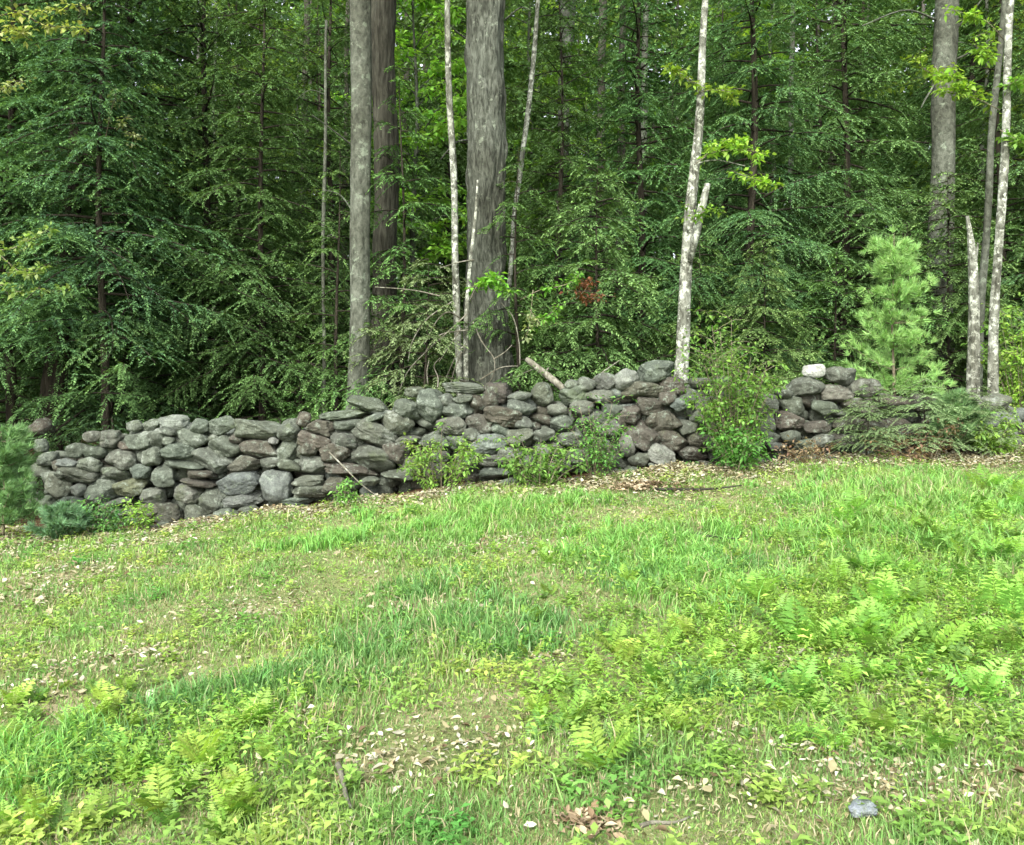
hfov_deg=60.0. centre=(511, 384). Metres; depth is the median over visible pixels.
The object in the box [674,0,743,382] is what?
birch tree
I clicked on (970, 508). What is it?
fern
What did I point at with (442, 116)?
hemlock tree
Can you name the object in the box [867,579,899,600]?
fern
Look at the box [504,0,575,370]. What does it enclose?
tall tree
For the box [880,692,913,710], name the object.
fern
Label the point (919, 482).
fern
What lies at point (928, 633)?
fern
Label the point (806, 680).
fern
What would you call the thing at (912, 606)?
fern
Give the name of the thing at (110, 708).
fern
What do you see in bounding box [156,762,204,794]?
fern
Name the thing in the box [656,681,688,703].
fern
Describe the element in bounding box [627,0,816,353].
hemlock tree
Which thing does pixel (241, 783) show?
fern
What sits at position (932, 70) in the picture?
leaf spray
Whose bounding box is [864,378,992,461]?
hemlock sapling
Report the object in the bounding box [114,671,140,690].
fern
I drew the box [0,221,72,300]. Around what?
leaf spray
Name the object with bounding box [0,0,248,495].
hemlock tree
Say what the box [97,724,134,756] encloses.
fern
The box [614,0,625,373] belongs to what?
slender tree
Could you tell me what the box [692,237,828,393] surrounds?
hemlock sapling
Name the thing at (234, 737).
fern sprouts
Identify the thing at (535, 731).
fern
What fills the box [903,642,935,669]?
fern
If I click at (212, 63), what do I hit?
hemlock tree
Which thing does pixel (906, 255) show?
pine sapling
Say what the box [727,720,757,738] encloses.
fern
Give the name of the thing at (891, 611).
fern
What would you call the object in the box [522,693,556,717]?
fern
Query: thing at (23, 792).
fern
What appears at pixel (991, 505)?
fern
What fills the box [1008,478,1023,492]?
fern
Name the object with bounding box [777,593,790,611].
fern
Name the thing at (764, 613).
fern
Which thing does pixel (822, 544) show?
fern
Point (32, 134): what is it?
hemlock tree
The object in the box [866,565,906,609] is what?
fern
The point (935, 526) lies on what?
fern
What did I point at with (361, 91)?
tall tree
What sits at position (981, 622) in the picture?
fern
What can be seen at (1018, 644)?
fern
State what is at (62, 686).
fern
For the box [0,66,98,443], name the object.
hemlock tree
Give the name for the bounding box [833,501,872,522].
fern
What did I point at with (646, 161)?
hemlock tree
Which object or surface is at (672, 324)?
hemlock sapling
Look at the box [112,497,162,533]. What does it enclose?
leafy shrub
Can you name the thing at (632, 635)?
fern
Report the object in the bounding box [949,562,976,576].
fern
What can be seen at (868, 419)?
hemlock sapling
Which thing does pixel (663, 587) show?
fern
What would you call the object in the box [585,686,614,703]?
fern
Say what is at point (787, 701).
fern
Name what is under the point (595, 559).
fern
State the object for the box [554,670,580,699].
fern
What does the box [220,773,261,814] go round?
fern
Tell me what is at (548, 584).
fern
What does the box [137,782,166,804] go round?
fern
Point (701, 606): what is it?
fern
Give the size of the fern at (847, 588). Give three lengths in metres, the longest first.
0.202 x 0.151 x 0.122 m
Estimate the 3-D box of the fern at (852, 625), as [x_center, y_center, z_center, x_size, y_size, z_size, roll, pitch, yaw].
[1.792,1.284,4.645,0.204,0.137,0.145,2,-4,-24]
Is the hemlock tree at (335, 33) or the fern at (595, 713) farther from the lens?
the hemlock tree at (335, 33)
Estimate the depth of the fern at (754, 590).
5.30 m
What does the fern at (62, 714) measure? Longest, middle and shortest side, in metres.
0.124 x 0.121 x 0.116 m
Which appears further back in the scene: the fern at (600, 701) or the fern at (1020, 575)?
the fern at (1020, 575)
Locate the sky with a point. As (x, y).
(421, 65)
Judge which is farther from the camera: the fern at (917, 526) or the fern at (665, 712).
the fern at (917, 526)
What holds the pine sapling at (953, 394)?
on the ground at (408, 739)
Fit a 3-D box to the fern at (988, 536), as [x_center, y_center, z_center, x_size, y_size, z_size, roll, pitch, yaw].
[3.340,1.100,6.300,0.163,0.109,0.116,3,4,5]
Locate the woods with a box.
[0,0,995,404]
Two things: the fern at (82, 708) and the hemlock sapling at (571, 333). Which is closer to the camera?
the fern at (82, 708)
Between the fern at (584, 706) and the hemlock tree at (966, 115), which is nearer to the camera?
the fern at (584, 706)
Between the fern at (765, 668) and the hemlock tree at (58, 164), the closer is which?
the fern at (765, 668)
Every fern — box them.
[0,679,34,704]
[0,719,46,745]
[0,771,33,797]
[0,800,17,829]
[11,790,61,831]
[14,782,48,812]
[15,706,42,721]
[28,686,49,701]
[36,799,74,831]
[42,746,78,765]
[48,771,72,788]
[49,675,75,689]
[54,703,84,729]
[55,705,83,728]
[61,744,94,764]
[68,679,95,691]
[72,784,132,823]
[82,693,113,722]
[84,699,118,718]
[86,678,110,692]
[87,678,108,699]
[87,728,129,765]
[91,714,116,727]
[93,683,127,711]
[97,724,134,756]
[99,751,116,774]
[103,706,143,726]
[109,755,140,783]
[110,735,149,774]
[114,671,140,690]
[130,745,170,767]
[133,763,175,815]
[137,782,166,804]
[143,799,183,825]
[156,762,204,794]
[171,728,233,768]
[200,799,254,836]
[202,799,221,812]
[208,780,257,814]
[210,762,253,793]
[213,687,280,726]
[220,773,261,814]
[220,775,258,793]
[230,790,273,818]
[236,701,269,729]
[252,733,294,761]
[263,772,289,796]
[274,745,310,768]
[519,641,544,657]
[520,604,544,618]
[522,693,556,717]
[524,721,547,740]
[532,582,552,598]
[532,709,562,731]
[536,546,548,555]
[538,540,551,553]
[539,550,557,564]
[540,583,558,595]
[540,664,577,688]
[548,684,592,728]
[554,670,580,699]
[555,581,582,599]
[561,555,580,569]
[568,714,639,771]
[580,700,602,729]
[581,692,613,709]
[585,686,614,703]
[587,652,603,674]
[588,620,626,652]
[588,721,625,737]
[590,555,612,566]
[596,678,628,700]
[602,715,631,745]
[606,692,660,722]
[611,637,646,664]
[614,563,640,582]
[615,652,636,665]
[619,626,646,644]
[620,558,648,571]
[633,605,657,618]
[641,650,661,666]
[642,692,674,711]
[643,625,680,652]
[643,660,690,686]
[646,578,667,591]
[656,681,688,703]
[658,677,676,697]
[661,703,699,735]
[662,670,702,700]
[666,665,712,693]
[667,610,693,638]
[668,578,691,597]
[670,682,702,704]
[672,710,717,736]
[677,637,697,654]
[685,620,715,641]
[686,637,726,667]
[686,654,716,674]
[694,600,725,620]
[701,569,726,580]
[712,686,740,696]
[721,547,742,560]
[726,667,755,691]
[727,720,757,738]
[728,652,780,681]
[733,571,783,604]
[738,626,766,656]
[740,694,759,714]
[747,597,787,627]
[748,662,782,688]
[755,629,772,641]
[757,656,819,696]
[766,596,827,646]
[772,719,808,744]
[773,696,800,714]
[774,525,808,547]
[774,607,811,633]
[775,568,814,592]
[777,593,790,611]
[787,613,809,638]
[791,672,817,696]
[791,689,834,714]
[799,610,840,633]
[800,567,823,588]
[805,722,854,750]
[806,571,839,589]
[808,617,850,652]
[811,521,831,536]
[816,540,835,551]
[817,716,844,731]
[819,661,841,679]
[820,556,850,584]
[822,520,861,542]
[822,617,848,650]
[825,593,840,612]
[831,655,864,689]
[832,483,870,510]
[832,701,872,725]
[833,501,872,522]
[835,534,886,571]
[836,603,870,616]
[839,603,890,645]
[842,584,869,599]
[843,516,870,530]
[843,596,883,634]
[843,607,872,632]
[844,617,863,636]
[845,584,890,611]
[846,645,897,681]
[848,694,906,733]
[854,604,900,629]
[857,625,884,652]
[857,625,914,657]
[863,701,891,713]
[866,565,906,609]
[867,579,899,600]
[868,600,922,644]
[873,492,888,504]
[873,509,905,525]
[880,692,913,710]
[882,550,922,574]
[882,738,915,755]
[884,669,909,679]
[884,702,920,716]
[885,496,904,511]
[885,586,920,606]
[889,543,915,556]
[895,712,933,734]
[896,574,929,604]
[899,520,927,534]
[903,606,939,636]
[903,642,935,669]
[904,522,931,536]
[905,666,942,690]
[908,477,922,487]
[908,501,933,513]
[908,514,921,528]
[908,601,937,620]
[910,521,924,534]
[910,657,944,678]
[913,498,937,508]
[913,510,955,536]
[914,614,975,659]
[916,533,950,552]
[917,622,956,642]
[917,705,943,725]
[917,728,964,751]
[922,634,964,655]
[926,623,969,652]
[932,532,965,545]
[939,553,954,564]
[939,618,954,634]
[939,657,1011,702]
[943,580,989,615]
[946,511,969,525]
[947,534,981,562]
[948,640,983,667]
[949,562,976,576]
[954,502,980,513]
[954,560,979,584]
[961,623,995,650]
[965,471,991,490]
[965,493,996,504]
[967,606,1009,638]
[969,526,1011,547]
[970,532,992,541]
[970,539,1018,563]
[971,503,1003,519]
[973,463,1008,488]
[976,575,1012,588]
[980,569,1017,608]
[987,500,1004,511]
[987,519,1009,535]
[987,715,1023,739]
[990,559,1022,591]
[993,472,1023,487]
[994,561,1023,586]
[994,576,1023,624]
[998,487,1023,507]
[998,535,1023,554]
[998,578,1023,613]
[998,610,1023,654]
[1000,520,1023,538]
[1002,480,1020,495]
[1003,553,1023,567]
[1006,493,1022,503]
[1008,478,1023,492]
[1009,620,1022,636]
[1011,610,1023,642]
[1014,560,1023,573]
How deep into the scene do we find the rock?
2.98 m
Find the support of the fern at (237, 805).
on the ground at (408, 739)
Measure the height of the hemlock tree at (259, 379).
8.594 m
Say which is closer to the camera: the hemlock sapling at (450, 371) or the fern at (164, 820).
the fern at (164, 820)
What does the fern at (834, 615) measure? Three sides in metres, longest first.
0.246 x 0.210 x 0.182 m
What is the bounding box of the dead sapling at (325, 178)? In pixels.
[296,20,344,413]
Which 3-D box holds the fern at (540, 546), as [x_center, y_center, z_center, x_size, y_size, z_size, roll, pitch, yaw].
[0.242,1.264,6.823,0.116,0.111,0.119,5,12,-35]
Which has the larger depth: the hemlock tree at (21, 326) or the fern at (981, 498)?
the hemlock tree at (21, 326)
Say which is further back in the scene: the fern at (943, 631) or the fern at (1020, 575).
the fern at (1020, 575)
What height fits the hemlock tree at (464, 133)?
12.864 m
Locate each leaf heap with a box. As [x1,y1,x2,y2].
[528,800,668,838]
[578,478,706,492]
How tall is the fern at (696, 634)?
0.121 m
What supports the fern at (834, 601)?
on the ground at (408, 739)
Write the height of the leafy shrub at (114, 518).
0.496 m
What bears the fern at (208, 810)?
on the ground at (408, 739)
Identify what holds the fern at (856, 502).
on the ground at (408, 739)
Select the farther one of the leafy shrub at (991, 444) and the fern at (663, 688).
the leafy shrub at (991, 444)
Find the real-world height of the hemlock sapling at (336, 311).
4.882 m
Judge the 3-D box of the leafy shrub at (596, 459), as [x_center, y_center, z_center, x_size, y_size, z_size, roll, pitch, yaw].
[0.962,0.596,10.026,0.768,1.015,0.754,0,0,-30]
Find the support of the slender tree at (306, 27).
on the ground at (408, 739)
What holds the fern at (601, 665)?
on the ground at (408, 739)
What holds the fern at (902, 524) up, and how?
on the ground at (408, 739)
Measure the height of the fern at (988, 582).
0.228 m
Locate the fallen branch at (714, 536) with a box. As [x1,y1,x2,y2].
[694,532,738,538]
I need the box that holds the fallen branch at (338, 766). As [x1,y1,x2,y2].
[335,761,353,809]
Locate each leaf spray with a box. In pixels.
[0,0,92,49]
[0,75,36,97]
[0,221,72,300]
[104,87,145,150]
[464,269,519,297]
[516,291,558,343]
[520,271,584,332]
[660,62,745,106]
[675,201,727,223]
[694,133,784,192]
[907,55,955,87]
[923,62,999,114]
[943,4,1003,67]
[995,73,1023,154]
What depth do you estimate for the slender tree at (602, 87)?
29.89 m
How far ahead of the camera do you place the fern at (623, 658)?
4.57 m
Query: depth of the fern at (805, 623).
4.72 m
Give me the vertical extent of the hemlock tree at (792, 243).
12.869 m
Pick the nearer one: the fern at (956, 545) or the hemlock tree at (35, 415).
the fern at (956, 545)
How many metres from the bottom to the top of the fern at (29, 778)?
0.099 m
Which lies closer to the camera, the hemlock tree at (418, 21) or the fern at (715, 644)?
the fern at (715, 644)
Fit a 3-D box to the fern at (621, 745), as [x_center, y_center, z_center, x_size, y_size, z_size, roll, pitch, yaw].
[0.367,1.425,3.471,0.280,0.196,0.291,0,0,-4]
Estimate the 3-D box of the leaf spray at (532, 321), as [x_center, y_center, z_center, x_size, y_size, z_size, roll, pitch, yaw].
[0.381,-0.869,11.328,0.599,0.707,0.338,0,0,-17]
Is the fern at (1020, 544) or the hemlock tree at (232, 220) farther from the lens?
the hemlock tree at (232, 220)
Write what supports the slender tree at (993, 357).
on the ground at (408, 739)
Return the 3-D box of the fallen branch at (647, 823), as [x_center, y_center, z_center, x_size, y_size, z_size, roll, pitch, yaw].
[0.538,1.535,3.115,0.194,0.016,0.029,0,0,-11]
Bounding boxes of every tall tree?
[312,0,371,410]
[369,0,400,411]
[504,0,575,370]
[862,0,991,395]
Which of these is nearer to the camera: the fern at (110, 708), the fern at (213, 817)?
the fern at (213, 817)
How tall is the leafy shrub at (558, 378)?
1.542 m
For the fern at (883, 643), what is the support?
on the ground at (408, 739)
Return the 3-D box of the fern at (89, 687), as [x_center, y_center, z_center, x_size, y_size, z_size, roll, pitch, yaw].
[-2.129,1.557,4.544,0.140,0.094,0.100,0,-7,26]
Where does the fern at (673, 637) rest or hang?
on the ground at (408, 739)
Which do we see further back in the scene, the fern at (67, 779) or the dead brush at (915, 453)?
the dead brush at (915, 453)
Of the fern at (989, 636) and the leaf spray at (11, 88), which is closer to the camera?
the fern at (989, 636)
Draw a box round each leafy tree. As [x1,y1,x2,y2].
[143,0,298,418]
[242,20,372,398]
[272,0,441,295]
[322,0,466,399]
[451,0,613,382]
[506,35,676,375]
[679,0,827,347]
[854,0,1023,380]
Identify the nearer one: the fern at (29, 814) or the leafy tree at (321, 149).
the fern at (29, 814)
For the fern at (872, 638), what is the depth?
4.44 m
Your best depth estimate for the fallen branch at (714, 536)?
6.92 m
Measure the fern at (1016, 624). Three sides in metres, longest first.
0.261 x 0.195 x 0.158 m
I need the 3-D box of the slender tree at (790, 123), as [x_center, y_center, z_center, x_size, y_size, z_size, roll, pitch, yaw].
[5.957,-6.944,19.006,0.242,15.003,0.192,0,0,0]
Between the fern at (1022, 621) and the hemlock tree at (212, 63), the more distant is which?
the hemlock tree at (212, 63)
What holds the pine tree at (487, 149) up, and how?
on the ground at (408, 739)
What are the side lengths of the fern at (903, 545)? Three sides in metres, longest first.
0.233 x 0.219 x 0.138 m
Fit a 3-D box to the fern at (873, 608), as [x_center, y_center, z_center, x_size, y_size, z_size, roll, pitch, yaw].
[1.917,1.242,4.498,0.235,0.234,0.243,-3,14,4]
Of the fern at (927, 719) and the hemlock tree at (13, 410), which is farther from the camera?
the hemlock tree at (13, 410)
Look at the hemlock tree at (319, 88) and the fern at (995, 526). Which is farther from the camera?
the hemlock tree at (319, 88)
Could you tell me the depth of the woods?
47.01 m
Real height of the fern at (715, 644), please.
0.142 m
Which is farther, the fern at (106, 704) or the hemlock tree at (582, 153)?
the hemlock tree at (582, 153)
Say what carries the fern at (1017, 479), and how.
on the ground at (408, 739)
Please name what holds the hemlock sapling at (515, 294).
on the ground at (408, 739)
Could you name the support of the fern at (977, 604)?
on the ground at (408, 739)
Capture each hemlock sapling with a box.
[261,139,406,422]
[270,363,329,428]
[343,259,483,409]
[415,338,462,400]
[447,147,576,458]
[501,158,712,392]
[509,282,579,394]
[638,225,771,377]
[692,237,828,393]
[784,251,907,403]
[825,384,913,457]
[828,170,1023,415]
[854,223,967,397]
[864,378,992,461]
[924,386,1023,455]
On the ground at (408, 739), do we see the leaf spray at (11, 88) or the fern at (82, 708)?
the fern at (82, 708)
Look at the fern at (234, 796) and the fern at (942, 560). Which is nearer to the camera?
the fern at (234, 796)
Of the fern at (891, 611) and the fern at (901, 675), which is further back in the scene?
the fern at (891, 611)
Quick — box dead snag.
[966,216,980,399]
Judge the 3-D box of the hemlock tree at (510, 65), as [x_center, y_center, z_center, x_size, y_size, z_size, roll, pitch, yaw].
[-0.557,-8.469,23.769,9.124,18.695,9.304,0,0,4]
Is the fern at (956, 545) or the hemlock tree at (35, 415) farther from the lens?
the hemlock tree at (35, 415)
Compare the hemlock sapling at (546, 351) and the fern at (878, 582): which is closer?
the fern at (878, 582)
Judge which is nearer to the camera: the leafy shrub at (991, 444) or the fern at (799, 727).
the fern at (799, 727)
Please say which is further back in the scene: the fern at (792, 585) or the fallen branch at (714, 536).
the fallen branch at (714, 536)
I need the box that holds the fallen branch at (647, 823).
[639,816,689,827]
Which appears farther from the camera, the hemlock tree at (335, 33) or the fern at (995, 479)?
the hemlock tree at (335, 33)
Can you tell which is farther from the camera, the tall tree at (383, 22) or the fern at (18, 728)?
the tall tree at (383, 22)
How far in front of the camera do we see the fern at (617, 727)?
3.70 m
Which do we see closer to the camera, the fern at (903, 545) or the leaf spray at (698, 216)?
the fern at (903, 545)
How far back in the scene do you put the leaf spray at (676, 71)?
11.26 m
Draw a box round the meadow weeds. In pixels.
[0,448,1023,844]
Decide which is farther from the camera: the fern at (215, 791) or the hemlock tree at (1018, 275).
the hemlock tree at (1018, 275)
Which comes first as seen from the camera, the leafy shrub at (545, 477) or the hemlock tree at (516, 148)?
the leafy shrub at (545, 477)
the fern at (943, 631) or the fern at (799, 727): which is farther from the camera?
the fern at (943, 631)
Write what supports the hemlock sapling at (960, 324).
on the ground at (408, 739)
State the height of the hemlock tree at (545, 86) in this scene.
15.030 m
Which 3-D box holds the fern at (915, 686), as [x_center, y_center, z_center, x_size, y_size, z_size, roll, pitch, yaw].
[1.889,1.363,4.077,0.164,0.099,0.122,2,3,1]
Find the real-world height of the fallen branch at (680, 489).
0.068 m
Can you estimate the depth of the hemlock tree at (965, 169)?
18.62 m
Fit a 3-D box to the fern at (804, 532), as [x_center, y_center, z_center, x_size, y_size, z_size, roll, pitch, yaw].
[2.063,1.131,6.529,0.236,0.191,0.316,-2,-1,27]
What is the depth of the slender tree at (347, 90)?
19.95 m
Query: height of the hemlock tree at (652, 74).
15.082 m
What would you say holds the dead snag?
on the ground at (408, 739)
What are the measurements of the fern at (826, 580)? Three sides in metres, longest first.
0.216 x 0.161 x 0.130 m
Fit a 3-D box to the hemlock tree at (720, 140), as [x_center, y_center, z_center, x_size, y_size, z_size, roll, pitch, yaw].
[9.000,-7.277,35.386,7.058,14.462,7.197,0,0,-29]
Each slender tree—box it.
[300,0,310,389]
[341,0,349,408]
[399,0,409,397]
[422,9,430,247]
[445,0,463,395]
[463,180,477,381]
[507,0,539,317]
[594,0,606,341]
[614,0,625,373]
[638,1,648,354]
[786,3,794,379]
[827,0,837,383]
[979,0,1006,397]
[987,0,1013,394]
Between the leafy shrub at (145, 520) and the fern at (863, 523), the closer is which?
the fern at (863, 523)
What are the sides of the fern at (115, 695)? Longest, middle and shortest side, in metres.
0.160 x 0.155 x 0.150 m
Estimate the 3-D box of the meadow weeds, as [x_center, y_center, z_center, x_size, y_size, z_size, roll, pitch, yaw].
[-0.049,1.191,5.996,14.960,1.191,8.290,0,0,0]
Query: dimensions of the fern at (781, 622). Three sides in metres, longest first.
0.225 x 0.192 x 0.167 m
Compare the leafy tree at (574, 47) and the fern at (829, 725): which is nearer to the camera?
the fern at (829, 725)
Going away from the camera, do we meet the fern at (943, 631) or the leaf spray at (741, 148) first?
the fern at (943, 631)
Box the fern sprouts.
[0,471,1023,844]
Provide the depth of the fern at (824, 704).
3.94 m
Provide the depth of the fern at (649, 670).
4.28 m
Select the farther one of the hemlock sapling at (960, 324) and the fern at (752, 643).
the hemlock sapling at (960, 324)
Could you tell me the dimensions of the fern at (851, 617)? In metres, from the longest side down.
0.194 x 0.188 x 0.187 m
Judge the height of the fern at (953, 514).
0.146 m
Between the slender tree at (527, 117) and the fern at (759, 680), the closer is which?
the fern at (759, 680)
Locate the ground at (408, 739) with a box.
[0,375,1023,844]
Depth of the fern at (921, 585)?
5.16 m
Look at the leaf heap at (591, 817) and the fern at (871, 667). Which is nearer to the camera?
the leaf heap at (591, 817)
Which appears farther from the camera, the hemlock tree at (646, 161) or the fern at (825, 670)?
the hemlock tree at (646, 161)
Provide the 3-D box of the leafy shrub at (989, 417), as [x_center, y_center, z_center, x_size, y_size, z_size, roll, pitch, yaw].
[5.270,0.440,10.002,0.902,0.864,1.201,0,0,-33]
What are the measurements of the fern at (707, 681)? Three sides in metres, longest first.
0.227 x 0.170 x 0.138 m
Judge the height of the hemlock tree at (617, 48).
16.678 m
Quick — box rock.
[848,796,877,817]
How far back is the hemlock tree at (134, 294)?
19.19 m
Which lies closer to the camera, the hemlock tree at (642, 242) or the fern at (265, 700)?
the fern at (265, 700)
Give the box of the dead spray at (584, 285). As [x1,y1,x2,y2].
[559,276,615,305]
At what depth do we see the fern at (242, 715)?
3.99 m
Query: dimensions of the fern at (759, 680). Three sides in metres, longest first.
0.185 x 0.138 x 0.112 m
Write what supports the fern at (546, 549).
on the ground at (408, 739)
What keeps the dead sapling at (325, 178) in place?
on the ground at (408, 739)
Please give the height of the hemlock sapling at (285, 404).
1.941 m
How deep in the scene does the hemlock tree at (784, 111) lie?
40.31 m
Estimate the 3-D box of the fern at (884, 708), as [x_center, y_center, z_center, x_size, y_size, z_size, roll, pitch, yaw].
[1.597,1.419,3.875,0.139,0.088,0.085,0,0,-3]
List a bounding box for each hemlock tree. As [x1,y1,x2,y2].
[0,0,171,409]
[0,0,220,489]
[0,0,232,443]
[0,0,244,430]
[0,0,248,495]
[0,0,326,525]
[0,2,70,432]
[0,4,149,418]
[0,23,111,489]
[0,60,197,443]
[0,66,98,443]
[24,0,370,430]
[71,14,223,379]
[97,0,345,420]
[121,0,390,432]
[136,61,196,380]
[143,0,313,420]
[164,0,462,427]
[165,75,285,383]
[196,5,373,411]
[209,18,320,386]
[232,0,372,404]
[271,22,463,411]
[290,0,632,387]
[299,65,466,415]
[348,67,452,356]
[370,0,544,392]
[371,24,551,384]
[398,15,513,388]
[413,0,791,388]
[449,7,594,341]
[451,0,634,371]
[459,0,675,393]
[521,0,647,340]
[537,88,627,369]
[544,25,743,389]
[545,0,701,360]
[582,0,712,345]
[595,0,917,394]
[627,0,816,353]
[630,0,851,375]
[630,0,877,390]
[686,35,777,366]
[700,0,1023,397]
[712,7,826,327]
[716,0,954,395]
[743,0,959,374]
[778,3,960,365]
[801,0,1023,351]
[810,0,964,362]
[826,0,1023,389]
[849,0,1023,396]
[878,50,964,366]
[890,3,1016,314]
[920,4,1023,387]
[930,6,1013,345]
[951,28,1023,395]
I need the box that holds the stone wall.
[26,360,1023,529]
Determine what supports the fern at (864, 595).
on the ground at (408, 739)
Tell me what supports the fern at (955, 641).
on the ground at (408, 739)
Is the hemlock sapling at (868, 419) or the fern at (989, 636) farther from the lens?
the hemlock sapling at (868, 419)
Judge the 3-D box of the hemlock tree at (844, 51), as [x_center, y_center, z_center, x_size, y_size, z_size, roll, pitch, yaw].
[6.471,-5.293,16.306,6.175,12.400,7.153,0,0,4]
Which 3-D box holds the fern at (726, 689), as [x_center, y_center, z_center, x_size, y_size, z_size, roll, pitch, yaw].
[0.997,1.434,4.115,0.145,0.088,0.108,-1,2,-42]
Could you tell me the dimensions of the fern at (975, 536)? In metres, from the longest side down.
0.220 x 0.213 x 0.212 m
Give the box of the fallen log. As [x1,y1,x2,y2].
[525,357,564,389]
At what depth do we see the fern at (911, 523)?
6.58 m
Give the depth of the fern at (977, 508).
6.89 m
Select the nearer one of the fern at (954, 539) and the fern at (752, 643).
the fern at (752, 643)
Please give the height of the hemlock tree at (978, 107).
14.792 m
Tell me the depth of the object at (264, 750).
3.64 m
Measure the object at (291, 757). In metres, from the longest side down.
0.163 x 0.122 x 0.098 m
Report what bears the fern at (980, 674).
on the ground at (408, 739)
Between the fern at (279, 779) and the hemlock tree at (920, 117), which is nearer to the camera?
the fern at (279, 779)
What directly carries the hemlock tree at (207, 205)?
on the ground at (408, 739)
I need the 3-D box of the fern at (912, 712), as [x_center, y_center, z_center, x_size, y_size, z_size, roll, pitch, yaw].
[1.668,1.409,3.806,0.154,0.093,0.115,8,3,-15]
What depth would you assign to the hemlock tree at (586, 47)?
38.11 m
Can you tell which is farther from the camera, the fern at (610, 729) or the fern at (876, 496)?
the fern at (876, 496)
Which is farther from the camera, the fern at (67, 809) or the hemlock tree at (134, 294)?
the hemlock tree at (134, 294)
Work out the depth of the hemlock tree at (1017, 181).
18.88 m
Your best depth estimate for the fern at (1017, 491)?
7.45 m
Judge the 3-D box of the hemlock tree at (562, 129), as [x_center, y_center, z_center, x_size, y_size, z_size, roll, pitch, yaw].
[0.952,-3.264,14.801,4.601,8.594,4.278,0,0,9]
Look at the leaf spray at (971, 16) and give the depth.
11.03 m
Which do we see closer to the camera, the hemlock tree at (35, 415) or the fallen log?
the fallen log
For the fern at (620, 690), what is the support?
on the ground at (408, 739)
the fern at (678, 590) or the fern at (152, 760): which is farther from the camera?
the fern at (678, 590)
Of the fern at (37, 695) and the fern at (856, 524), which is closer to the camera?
the fern at (37, 695)
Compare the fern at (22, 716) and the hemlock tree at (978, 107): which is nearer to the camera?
the fern at (22, 716)
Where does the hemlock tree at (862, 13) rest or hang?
on the ground at (408, 739)
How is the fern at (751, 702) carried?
on the ground at (408, 739)
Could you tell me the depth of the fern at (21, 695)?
4.44 m
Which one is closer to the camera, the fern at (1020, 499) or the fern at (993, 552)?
the fern at (993, 552)
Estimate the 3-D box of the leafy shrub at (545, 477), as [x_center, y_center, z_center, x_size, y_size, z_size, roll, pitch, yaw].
[0.276,0.864,9.905,1.016,0.672,0.946,0,0,-17]
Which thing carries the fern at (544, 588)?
on the ground at (408, 739)
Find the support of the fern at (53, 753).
on the ground at (408, 739)
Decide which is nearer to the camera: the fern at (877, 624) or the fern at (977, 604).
the fern at (877, 624)
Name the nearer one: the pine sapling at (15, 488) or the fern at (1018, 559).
the fern at (1018, 559)
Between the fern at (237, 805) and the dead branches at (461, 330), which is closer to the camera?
the fern at (237, 805)
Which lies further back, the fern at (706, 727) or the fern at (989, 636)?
the fern at (989, 636)
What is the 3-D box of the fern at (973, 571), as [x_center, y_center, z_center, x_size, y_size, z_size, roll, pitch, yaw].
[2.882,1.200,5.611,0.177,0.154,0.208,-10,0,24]
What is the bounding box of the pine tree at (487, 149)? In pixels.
[440,0,529,394]
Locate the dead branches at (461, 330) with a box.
[376,259,531,394]
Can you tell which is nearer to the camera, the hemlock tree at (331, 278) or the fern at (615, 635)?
the fern at (615, 635)
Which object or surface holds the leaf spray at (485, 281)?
attached to the hemlock sapling at (515, 294)
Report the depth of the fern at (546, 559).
6.39 m
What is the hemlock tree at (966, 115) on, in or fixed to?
on the ground at (408, 739)
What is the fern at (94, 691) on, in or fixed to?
on the ground at (408, 739)
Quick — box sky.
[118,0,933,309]
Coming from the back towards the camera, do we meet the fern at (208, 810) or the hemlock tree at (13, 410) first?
the hemlock tree at (13, 410)
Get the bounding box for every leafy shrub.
[66,494,137,535]
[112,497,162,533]
[324,476,361,505]
[396,416,490,490]
[488,433,585,486]
[514,351,597,400]
[558,394,636,481]
[669,306,789,465]
[699,420,776,472]
[960,290,1023,407]
[966,408,1023,454]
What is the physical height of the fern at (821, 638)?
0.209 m
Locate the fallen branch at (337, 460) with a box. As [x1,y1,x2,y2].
[328,451,379,497]
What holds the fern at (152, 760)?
on the ground at (408, 739)
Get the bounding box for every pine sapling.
[0,422,45,535]
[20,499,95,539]
[836,225,956,401]
[914,386,991,453]
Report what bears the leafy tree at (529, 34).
on the ground at (408, 739)
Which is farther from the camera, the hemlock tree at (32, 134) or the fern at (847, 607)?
the hemlock tree at (32, 134)
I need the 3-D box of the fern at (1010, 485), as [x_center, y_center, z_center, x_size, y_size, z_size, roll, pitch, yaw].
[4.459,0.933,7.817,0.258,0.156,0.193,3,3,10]
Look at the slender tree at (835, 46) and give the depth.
23.92 m
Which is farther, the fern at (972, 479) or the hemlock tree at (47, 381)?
the hemlock tree at (47, 381)
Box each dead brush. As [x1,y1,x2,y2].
[773,435,847,464]
[858,417,965,462]
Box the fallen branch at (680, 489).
[655,485,741,490]
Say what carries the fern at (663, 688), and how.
on the ground at (408, 739)
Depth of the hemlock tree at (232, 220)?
36.01 m
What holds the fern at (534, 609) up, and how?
on the ground at (408, 739)
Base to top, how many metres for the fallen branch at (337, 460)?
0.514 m
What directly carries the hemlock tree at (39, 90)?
on the ground at (408, 739)

